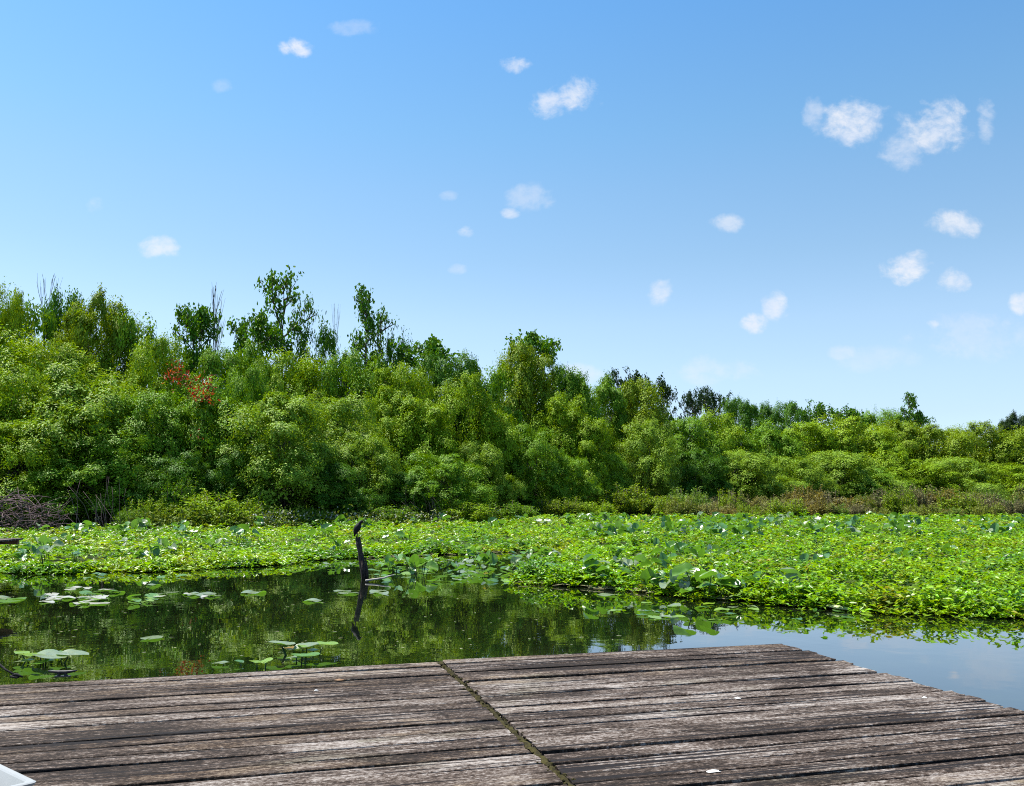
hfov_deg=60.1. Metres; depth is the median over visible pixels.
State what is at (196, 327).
tree
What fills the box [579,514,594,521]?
lily plant
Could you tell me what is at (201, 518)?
undergrowth
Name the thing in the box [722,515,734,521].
lily plant
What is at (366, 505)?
shrub
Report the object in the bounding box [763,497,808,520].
scrub shrub
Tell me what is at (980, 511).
scrub shrub
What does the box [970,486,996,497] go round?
scrub shrub
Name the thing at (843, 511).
scrub shrub
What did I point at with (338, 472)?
leafy bush
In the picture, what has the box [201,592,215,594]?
lily pad
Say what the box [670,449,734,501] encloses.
leafy bush
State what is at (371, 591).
lily pad
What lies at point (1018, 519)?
lily plant
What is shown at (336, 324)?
dead tree
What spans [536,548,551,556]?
lily plant
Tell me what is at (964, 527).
lily plant
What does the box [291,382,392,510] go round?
leafy bush
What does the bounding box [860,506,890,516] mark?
scrub shrub
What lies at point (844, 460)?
leafy bush
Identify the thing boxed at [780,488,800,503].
scrub shrub
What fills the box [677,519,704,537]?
lily plant
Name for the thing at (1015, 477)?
leafy bush
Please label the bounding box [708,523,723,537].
lily plant
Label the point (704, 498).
scrub shrub
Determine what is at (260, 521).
lily plant
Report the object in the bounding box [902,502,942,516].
scrub shrub
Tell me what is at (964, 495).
scrub shrub
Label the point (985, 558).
lily plant
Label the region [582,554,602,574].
lily plant
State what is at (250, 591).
lily pad
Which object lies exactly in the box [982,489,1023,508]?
scrub shrub
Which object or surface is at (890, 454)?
leafy bush
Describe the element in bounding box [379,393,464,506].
leafy bush
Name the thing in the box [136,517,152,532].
lily plant
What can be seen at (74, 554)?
lily plant
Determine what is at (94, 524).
lily plant
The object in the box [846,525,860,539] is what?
lily plant
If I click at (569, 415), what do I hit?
leafy bush
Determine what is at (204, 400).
leafy bush
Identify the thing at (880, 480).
leafy bush
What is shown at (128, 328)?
tree
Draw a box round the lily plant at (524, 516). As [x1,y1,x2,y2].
[515,513,527,518]
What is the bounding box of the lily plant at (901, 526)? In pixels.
[890,522,922,536]
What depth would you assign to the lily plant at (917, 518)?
37.98 m
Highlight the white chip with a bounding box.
[706,769,720,772]
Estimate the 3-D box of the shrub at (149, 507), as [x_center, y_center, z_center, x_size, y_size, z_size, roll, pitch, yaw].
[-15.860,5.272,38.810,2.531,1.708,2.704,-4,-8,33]
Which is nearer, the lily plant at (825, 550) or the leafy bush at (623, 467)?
the lily plant at (825, 550)
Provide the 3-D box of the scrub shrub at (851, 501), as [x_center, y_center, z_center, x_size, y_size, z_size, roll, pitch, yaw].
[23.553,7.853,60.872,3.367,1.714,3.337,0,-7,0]
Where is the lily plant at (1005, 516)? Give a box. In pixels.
[999,515,1009,520]
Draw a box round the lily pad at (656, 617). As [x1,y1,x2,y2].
[648,615,661,618]
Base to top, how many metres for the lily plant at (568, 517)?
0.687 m
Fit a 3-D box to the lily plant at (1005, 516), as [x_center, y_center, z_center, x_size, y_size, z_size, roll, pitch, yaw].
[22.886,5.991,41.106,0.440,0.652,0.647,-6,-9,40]
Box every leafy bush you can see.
[0,356,101,524]
[0,358,151,526]
[0,406,12,477]
[0,419,73,525]
[1,423,190,526]
[66,387,205,520]
[121,451,239,506]
[133,359,265,499]
[191,445,284,511]
[209,390,356,511]
[281,460,386,514]
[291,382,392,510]
[325,429,408,509]
[375,471,448,518]
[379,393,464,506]
[394,448,498,518]
[442,439,528,509]
[473,395,526,507]
[488,336,568,503]
[503,422,574,514]
[522,452,604,508]
[526,390,601,498]
[557,416,627,502]
[590,450,636,496]
[603,376,683,498]
[608,418,684,500]
[663,416,728,497]
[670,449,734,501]
[681,400,753,500]
[707,449,809,502]
[733,419,808,497]
[739,455,844,501]
[758,421,854,494]
[789,449,919,501]
[799,409,899,482]
[840,466,908,500]
[850,429,917,492]
[856,418,925,487]
[873,458,969,494]
[893,420,986,490]
[916,456,1011,498]
[924,419,1023,487]
[949,462,1023,499]
[964,425,1023,484]
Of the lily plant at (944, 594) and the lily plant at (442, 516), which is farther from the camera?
the lily plant at (442, 516)
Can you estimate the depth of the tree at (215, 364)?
52.54 m
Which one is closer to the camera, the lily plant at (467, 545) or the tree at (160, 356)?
the lily plant at (467, 545)
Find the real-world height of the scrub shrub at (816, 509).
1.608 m
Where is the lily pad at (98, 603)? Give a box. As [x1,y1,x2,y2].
[86,602,109,603]
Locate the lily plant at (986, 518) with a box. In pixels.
[979,515,998,523]
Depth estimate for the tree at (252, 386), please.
47.38 m
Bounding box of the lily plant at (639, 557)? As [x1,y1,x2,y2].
[613,553,645,573]
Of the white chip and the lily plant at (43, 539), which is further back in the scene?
the lily plant at (43, 539)
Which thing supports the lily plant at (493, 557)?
in the water
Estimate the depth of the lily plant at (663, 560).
15.22 m
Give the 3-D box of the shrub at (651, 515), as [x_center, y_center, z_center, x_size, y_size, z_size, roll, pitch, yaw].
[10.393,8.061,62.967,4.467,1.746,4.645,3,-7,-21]
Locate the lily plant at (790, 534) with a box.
[784,531,805,541]
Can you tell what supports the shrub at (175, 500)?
on the marsh ground
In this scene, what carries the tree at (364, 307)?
on the marsh ground
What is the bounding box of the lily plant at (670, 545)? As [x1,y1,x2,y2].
[650,541,678,554]
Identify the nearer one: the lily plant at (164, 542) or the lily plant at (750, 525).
the lily plant at (164, 542)
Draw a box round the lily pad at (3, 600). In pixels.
[0,599,20,602]
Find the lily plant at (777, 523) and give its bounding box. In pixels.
[775,521,790,530]
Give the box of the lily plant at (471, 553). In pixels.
[466,549,475,558]
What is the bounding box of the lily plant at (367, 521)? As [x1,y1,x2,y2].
[358,517,374,526]
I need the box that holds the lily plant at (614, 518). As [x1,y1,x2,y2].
[606,516,624,522]
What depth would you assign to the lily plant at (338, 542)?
22.22 m
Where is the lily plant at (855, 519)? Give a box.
[840,515,863,526]
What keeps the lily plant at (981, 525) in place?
on the marsh ground
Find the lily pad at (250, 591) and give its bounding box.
[241,590,265,593]
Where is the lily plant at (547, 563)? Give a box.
[540,558,560,571]
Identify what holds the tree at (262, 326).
on the marsh ground
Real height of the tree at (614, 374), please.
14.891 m
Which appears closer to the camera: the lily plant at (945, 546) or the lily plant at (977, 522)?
the lily plant at (945, 546)
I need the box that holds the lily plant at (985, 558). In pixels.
[978,556,1005,571]
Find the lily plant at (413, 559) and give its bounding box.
[402,554,437,575]
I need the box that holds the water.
[0,550,1023,710]
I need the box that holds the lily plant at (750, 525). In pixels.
[742,523,758,537]
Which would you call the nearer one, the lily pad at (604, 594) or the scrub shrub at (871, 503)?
the lily pad at (604, 594)
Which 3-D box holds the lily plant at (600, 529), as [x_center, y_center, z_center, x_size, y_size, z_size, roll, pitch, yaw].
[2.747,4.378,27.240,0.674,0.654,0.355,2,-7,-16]
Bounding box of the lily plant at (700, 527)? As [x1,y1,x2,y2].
[690,522,706,531]
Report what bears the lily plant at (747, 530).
on the marsh ground
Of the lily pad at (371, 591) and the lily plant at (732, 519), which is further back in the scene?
the lily plant at (732, 519)
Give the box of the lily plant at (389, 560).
[381,554,402,571]
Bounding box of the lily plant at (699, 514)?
[696,511,704,519]
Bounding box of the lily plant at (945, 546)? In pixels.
[933,543,968,557]
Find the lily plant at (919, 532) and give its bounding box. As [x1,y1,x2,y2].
[904,526,924,539]
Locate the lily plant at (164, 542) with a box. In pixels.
[157,538,182,554]
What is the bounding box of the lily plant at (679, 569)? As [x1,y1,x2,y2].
[672,562,735,600]
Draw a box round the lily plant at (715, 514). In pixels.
[705,512,724,519]
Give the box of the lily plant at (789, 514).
[779,511,793,523]
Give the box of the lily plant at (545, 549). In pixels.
[540,547,552,552]
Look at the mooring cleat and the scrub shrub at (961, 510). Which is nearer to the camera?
the mooring cleat
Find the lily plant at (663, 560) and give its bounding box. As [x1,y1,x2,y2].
[639,552,676,575]
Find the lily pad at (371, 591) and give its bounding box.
[369,589,386,592]
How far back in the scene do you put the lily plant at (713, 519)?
36.12 m
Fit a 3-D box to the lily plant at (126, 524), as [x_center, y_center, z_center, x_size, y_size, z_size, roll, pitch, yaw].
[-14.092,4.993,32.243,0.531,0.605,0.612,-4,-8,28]
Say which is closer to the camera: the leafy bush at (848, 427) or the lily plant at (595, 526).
the lily plant at (595, 526)
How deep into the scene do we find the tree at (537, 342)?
72.28 m
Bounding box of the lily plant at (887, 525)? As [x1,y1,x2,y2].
[883,524,910,535]
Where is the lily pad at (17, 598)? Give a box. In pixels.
[7,597,26,599]
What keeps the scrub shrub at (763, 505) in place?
on the marsh ground
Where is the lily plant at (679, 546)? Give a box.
[667,542,700,559]
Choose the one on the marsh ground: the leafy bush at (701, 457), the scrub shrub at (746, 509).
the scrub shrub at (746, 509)
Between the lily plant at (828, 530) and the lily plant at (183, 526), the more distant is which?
the lily plant at (183, 526)
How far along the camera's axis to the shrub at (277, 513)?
39.50 m
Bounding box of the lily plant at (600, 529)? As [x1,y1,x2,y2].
[590,525,607,543]
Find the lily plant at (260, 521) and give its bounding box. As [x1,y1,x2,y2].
[254,516,263,525]
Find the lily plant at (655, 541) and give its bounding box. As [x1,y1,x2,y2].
[644,536,659,545]
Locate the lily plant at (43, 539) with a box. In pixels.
[32,534,64,557]
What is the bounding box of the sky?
[0,0,1023,447]
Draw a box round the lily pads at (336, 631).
[9,581,646,658]
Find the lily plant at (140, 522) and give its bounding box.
[131,517,150,532]
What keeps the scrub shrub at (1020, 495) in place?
on the marsh ground
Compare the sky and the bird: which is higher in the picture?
the sky
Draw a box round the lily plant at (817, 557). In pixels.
[813,553,829,560]
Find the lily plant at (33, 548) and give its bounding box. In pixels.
[15,544,36,557]
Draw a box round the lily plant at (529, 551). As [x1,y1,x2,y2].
[520,547,537,558]
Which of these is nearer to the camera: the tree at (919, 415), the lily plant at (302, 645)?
the lily plant at (302, 645)
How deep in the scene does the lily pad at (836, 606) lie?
11.58 m
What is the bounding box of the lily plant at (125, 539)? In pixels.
[111,537,127,555]
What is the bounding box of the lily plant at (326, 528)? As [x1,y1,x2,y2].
[306,523,334,544]
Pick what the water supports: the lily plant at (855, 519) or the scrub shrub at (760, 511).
the lily plant at (855, 519)
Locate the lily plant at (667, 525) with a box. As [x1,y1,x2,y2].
[661,521,686,536]
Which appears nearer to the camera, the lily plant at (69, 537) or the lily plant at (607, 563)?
the lily plant at (607, 563)
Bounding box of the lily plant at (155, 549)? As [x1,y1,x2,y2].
[141,544,161,558]
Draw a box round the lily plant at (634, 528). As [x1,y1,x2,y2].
[617,522,644,543]
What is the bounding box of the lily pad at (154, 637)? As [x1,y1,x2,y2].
[141,635,162,639]
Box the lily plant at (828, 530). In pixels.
[815,524,845,536]
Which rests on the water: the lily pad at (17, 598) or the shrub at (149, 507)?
the lily pad at (17, 598)
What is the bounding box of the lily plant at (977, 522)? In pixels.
[968,519,982,526]
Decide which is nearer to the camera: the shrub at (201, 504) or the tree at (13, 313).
the shrub at (201, 504)
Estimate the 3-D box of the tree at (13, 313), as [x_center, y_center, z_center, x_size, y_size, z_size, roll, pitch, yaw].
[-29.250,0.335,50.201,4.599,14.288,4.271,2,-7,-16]
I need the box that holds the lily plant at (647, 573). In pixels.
[640,567,667,590]
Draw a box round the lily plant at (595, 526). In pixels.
[587,522,602,539]
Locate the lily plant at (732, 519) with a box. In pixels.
[729,518,748,527]
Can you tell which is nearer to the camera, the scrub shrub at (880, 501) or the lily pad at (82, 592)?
the lily pad at (82, 592)
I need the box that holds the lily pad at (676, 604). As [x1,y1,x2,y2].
[668,603,680,607]
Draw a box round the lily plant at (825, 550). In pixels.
[818,548,830,558]
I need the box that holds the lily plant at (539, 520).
[530,516,546,526]
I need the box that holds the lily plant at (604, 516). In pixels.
[599,512,610,522]
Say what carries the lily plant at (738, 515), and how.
on the water
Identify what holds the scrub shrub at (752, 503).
on the marsh ground
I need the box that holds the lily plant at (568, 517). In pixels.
[566,515,572,523]
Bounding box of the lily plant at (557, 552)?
[551,548,560,557]
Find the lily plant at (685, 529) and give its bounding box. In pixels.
[671,525,691,539]
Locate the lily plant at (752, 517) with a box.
[737,516,758,525]
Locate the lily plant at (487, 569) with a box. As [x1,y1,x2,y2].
[481,564,494,574]
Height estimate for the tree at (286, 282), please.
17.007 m
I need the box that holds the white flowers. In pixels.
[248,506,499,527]
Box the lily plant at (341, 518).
[335,514,346,526]
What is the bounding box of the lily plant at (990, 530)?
[979,528,992,534]
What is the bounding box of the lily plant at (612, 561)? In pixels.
[603,557,619,568]
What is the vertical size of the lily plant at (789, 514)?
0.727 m
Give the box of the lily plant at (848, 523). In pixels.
[836,521,851,532]
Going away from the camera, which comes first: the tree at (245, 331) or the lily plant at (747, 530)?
the lily plant at (747, 530)
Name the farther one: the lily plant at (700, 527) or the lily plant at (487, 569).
the lily plant at (700, 527)
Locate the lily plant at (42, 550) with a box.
[34,545,54,563]
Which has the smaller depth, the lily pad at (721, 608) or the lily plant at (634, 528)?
the lily pad at (721, 608)
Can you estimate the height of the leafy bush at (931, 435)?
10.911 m
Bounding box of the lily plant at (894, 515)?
[890,512,909,519]
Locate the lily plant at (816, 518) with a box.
[806,515,826,521]
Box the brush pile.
[0,488,75,534]
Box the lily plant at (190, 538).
[182,534,196,548]
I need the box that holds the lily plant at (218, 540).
[205,536,229,549]
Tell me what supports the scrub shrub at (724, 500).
on the marsh ground
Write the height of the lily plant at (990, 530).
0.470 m
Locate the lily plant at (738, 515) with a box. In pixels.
[723,513,741,520]
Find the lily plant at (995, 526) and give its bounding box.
[981,521,998,540]
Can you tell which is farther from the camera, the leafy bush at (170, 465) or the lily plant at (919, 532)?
the leafy bush at (170, 465)
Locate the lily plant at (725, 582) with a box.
[697,568,746,599]
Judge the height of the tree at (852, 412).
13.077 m
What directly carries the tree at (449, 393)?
on the ground
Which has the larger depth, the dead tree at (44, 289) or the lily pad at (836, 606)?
the dead tree at (44, 289)
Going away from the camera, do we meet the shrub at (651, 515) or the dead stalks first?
the dead stalks
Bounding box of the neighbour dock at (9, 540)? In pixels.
[0,538,22,543]
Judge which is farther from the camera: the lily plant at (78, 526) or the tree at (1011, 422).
the tree at (1011, 422)
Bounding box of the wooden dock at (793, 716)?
[0,644,1023,785]
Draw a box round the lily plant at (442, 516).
[431,513,450,523]
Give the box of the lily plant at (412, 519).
[410,516,416,522]
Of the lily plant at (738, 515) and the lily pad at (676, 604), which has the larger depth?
the lily plant at (738, 515)
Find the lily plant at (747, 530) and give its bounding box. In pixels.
[742,527,763,537]
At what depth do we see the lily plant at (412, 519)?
41.45 m
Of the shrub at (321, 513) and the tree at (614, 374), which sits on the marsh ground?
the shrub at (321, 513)
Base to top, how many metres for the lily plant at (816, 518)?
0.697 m
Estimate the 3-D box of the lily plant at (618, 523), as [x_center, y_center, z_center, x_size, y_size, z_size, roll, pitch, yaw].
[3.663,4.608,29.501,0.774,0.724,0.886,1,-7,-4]
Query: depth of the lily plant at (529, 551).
21.30 m
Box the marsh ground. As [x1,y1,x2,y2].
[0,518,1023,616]
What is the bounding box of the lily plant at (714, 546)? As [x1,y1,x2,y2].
[707,544,738,559]
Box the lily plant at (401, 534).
[394,528,413,542]
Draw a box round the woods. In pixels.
[9,346,989,518]
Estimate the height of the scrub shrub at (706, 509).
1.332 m
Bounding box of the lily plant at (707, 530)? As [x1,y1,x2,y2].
[704,527,711,543]
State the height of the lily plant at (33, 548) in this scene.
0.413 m
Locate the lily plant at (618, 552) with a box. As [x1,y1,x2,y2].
[605,545,624,556]
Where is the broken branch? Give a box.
[365,574,394,580]
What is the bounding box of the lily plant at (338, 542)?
[329,538,342,550]
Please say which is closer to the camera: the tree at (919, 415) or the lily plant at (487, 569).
the lily plant at (487, 569)
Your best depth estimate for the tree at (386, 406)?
52.39 m
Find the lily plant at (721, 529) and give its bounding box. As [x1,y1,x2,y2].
[710,524,726,537]
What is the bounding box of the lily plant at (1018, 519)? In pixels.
[1012,517,1023,528]
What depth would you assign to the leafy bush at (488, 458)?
52.12 m
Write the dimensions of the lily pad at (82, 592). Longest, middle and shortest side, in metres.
0.249 x 0.180 x 0.006 m
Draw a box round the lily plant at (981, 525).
[978,520,992,530]
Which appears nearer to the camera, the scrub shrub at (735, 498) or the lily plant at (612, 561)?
the lily plant at (612, 561)
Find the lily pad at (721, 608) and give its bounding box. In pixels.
[714,607,729,610]
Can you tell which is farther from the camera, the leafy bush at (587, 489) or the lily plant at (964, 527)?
the leafy bush at (587, 489)
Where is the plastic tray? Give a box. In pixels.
[0,764,35,785]
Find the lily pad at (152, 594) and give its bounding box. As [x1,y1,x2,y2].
[145,593,158,597]
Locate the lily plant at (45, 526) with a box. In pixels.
[36,523,49,530]
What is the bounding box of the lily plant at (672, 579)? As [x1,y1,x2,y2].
[659,567,698,596]
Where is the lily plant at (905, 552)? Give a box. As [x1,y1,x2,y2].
[894,547,919,567]
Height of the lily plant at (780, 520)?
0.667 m
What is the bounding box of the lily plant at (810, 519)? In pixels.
[790,518,816,527]
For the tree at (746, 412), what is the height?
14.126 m
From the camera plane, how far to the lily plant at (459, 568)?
17.15 m
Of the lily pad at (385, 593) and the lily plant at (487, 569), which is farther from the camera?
the lily plant at (487, 569)
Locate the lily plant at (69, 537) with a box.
[61,533,78,544]
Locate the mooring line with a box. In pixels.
[0,664,22,678]
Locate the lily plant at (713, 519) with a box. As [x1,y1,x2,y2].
[697,517,716,522]
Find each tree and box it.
[0,276,37,373]
[0,282,62,354]
[0,321,74,420]
[1,324,127,523]
[37,275,61,305]
[39,284,93,354]
[48,282,156,518]
[55,292,84,517]
[105,306,174,395]
[117,328,209,449]
[170,302,223,389]
[180,335,286,449]
[204,308,224,349]
[208,362,293,479]
[212,282,225,351]
[226,308,293,381]
[231,318,248,353]
[245,341,336,505]
[251,264,320,383]
[288,292,319,368]
[298,310,340,397]
[306,340,403,465]
[331,304,339,354]
[343,283,381,412]
[351,385,422,482]
[353,357,441,470]
[362,302,398,370]
[377,325,412,380]
[387,333,460,394]
[390,347,503,462]
[403,370,524,505]
[462,362,523,444]
[502,329,569,425]
[529,355,607,445]
[572,370,634,475]
[609,366,664,408]
[650,378,682,431]
[673,385,711,418]
[696,386,732,431]
[717,396,773,446]
[749,399,807,451]
[785,400,848,428]
[829,406,866,444]
[856,405,913,442]
[898,391,921,427]
[900,410,935,447]
[997,409,1023,448]
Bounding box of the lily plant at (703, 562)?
[699,557,729,570]
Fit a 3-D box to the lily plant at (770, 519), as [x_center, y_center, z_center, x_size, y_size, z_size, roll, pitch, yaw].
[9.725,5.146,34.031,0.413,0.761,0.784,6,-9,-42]
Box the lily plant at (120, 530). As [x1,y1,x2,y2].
[109,525,129,536]
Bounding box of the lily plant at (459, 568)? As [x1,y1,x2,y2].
[451,562,466,573]
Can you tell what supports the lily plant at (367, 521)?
on the marsh ground
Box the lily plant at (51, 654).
[14,649,88,665]
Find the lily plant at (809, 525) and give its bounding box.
[804,523,822,534]
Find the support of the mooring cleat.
attached to the wooden dock at (793, 716)
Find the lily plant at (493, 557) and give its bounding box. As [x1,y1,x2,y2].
[472,550,497,567]
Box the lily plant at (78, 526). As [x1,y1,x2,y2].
[63,520,91,534]
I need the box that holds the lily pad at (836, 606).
[825,604,853,610]
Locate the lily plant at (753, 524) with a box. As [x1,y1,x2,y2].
[741,519,766,528]
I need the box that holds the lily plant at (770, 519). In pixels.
[759,517,773,533]
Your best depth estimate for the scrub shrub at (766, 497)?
61.38 m
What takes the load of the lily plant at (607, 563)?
on the marsh ground
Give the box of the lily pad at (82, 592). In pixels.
[79,590,91,594]
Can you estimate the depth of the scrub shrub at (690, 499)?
59.52 m
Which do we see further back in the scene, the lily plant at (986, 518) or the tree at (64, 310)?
the tree at (64, 310)
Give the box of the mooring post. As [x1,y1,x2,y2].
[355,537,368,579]
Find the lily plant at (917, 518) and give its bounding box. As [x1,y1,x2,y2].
[908,515,920,525]
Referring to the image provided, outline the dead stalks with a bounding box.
[366,550,963,612]
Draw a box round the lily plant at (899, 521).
[892,518,905,526]
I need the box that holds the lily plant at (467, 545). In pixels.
[457,543,482,558]
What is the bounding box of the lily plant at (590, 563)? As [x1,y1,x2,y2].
[582,560,632,585]
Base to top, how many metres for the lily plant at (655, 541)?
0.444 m
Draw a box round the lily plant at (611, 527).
[604,523,616,543]
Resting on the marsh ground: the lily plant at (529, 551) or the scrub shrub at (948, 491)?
the scrub shrub at (948, 491)
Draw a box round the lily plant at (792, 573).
[779,567,802,585]
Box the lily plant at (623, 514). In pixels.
[619,512,629,519]
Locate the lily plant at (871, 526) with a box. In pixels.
[862,522,892,533]
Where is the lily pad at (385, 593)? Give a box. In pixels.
[373,591,388,594]
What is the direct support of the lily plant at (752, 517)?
on the marsh ground
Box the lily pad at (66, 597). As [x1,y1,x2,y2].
[57,596,74,598]
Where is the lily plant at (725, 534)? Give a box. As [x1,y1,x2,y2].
[721,532,737,541]
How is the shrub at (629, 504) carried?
on the marsh ground
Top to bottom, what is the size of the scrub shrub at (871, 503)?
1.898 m
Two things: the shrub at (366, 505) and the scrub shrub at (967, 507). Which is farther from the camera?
the scrub shrub at (967, 507)
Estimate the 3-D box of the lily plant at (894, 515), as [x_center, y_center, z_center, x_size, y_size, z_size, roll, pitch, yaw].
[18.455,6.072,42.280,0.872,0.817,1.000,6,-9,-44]
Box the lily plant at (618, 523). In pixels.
[610,520,631,532]
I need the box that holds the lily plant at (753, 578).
[733,571,773,590]
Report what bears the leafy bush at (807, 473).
on the ground
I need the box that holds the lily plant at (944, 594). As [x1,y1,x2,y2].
[935,591,963,602]
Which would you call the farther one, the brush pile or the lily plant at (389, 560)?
the brush pile
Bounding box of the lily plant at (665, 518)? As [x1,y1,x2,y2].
[661,516,687,535]
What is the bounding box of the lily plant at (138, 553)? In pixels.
[132,549,144,561]
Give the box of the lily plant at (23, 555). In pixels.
[12,549,26,560]
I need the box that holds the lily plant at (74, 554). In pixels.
[68,547,80,561]
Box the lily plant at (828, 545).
[822,541,835,553]
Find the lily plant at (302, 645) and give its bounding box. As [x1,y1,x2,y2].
[269,641,337,661]
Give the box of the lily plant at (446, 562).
[440,558,453,566]
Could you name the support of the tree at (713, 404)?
on the ground
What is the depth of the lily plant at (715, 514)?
43.43 m
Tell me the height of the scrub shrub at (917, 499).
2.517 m
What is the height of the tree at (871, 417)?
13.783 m
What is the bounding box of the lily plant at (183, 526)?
[171,521,198,535]
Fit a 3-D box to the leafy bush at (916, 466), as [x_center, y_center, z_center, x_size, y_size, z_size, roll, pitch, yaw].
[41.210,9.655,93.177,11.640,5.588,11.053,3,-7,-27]
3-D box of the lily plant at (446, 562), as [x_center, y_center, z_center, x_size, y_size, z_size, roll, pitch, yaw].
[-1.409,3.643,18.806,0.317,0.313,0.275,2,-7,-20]
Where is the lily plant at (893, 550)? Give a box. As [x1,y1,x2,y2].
[884,545,903,554]
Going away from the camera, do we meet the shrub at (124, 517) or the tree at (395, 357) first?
the shrub at (124, 517)
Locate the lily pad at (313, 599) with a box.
[303,598,320,601]
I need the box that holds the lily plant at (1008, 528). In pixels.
[999,523,1014,540]
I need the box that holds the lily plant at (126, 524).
[116,521,129,530]
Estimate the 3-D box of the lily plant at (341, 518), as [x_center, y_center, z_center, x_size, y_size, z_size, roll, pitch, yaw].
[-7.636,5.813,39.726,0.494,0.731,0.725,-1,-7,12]
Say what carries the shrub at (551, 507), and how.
on the marsh ground
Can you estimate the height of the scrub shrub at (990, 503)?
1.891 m
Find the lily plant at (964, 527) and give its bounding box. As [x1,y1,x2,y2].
[958,524,966,533]
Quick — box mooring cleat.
[48,670,76,677]
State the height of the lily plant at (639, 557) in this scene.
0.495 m
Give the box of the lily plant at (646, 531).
[622,521,649,533]
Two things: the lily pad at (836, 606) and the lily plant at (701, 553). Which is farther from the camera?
the lily plant at (701, 553)
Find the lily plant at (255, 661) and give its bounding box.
[212,657,272,667]
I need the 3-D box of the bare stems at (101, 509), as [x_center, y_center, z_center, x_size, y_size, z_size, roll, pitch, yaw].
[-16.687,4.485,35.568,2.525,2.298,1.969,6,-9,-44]
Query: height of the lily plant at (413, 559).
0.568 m
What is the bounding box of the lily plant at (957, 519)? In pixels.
[953,517,960,524]
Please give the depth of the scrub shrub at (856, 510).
55.95 m
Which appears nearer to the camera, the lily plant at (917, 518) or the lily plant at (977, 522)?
the lily plant at (977, 522)
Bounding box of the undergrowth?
[124,502,557,531]
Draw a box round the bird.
[353,520,364,537]
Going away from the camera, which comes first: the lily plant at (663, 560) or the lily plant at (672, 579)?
the lily plant at (672, 579)
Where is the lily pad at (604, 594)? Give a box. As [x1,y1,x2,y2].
[597,593,614,595]
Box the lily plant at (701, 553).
[688,548,724,569]
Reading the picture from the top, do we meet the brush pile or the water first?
the brush pile
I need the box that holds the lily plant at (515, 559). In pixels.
[505,557,529,570]
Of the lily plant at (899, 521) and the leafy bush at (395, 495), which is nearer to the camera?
the lily plant at (899, 521)
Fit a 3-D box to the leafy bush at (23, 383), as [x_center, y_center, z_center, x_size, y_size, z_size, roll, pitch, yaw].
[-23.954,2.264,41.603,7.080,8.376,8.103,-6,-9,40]
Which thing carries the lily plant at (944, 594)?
in the water
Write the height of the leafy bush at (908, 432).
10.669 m
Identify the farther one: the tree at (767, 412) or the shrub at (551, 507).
the tree at (767, 412)
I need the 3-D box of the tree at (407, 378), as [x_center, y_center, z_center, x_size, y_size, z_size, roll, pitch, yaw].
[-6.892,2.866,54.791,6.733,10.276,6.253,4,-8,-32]
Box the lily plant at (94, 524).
[84,522,96,533]
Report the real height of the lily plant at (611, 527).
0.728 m
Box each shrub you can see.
[111,507,151,529]
[122,494,178,526]
[148,474,203,515]
[169,487,271,529]
[247,506,304,526]
[293,505,339,525]
[327,490,384,518]
[356,502,423,525]
[420,497,500,523]
[482,500,540,522]
[530,495,586,518]
[567,499,621,519]
[584,482,659,516]
[638,496,666,516]
[651,496,686,517]
[662,495,699,518]
[665,486,709,502]
[668,492,711,506]
[680,494,711,511]
[695,501,734,516]
[703,496,718,508]
[708,508,737,515]
[713,488,747,509]
[717,488,749,506]
[733,509,765,516]
[736,503,761,514]
[745,494,767,510]
[755,493,782,507]
[759,497,799,513]
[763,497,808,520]
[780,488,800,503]
[784,483,826,505]
[795,496,826,519]
[802,489,844,507]
[811,500,850,516]
[825,502,849,520]
[826,495,876,508]
[834,498,864,508]
[848,502,874,515]
[850,492,881,505]
[851,493,878,512]
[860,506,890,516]
[869,487,896,512]
[879,483,917,513]
[897,483,927,509]
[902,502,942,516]
[906,485,937,508]
[914,484,946,502]
[925,487,964,509]
[925,506,968,518]
[934,491,985,514]
[936,508,967,518]
[944,487,982,503]
[960,492,1006,511]
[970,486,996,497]
[970,500,1009,519]
[974,493,998,504]
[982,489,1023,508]
[999,498,1023,515]
[1009,481,1023,504]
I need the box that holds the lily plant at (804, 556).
[791,551,809,565]
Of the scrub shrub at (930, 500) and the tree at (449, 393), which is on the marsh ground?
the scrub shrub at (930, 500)
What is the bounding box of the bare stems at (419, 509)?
[391,487,441,521]
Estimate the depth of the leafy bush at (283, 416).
42.05 m
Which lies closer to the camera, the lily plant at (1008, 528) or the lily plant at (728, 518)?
the lily plant at (1008, 528)
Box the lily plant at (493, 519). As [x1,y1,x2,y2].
[480,517,505,531]
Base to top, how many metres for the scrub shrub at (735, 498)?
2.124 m
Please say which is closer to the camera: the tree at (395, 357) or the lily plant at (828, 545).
the lily plant at (828, 545)
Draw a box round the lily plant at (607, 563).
[593,558,609,565]
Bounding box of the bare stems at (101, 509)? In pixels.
[65,480,130,529]
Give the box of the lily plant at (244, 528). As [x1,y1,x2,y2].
[230,523,261,546]
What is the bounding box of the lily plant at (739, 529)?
[728,525,745,534]
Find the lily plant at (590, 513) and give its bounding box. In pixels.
[578,512,594,519]
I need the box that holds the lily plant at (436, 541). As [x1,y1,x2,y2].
[426,537,444,547]
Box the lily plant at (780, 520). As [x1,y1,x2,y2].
[767,515,782,523]

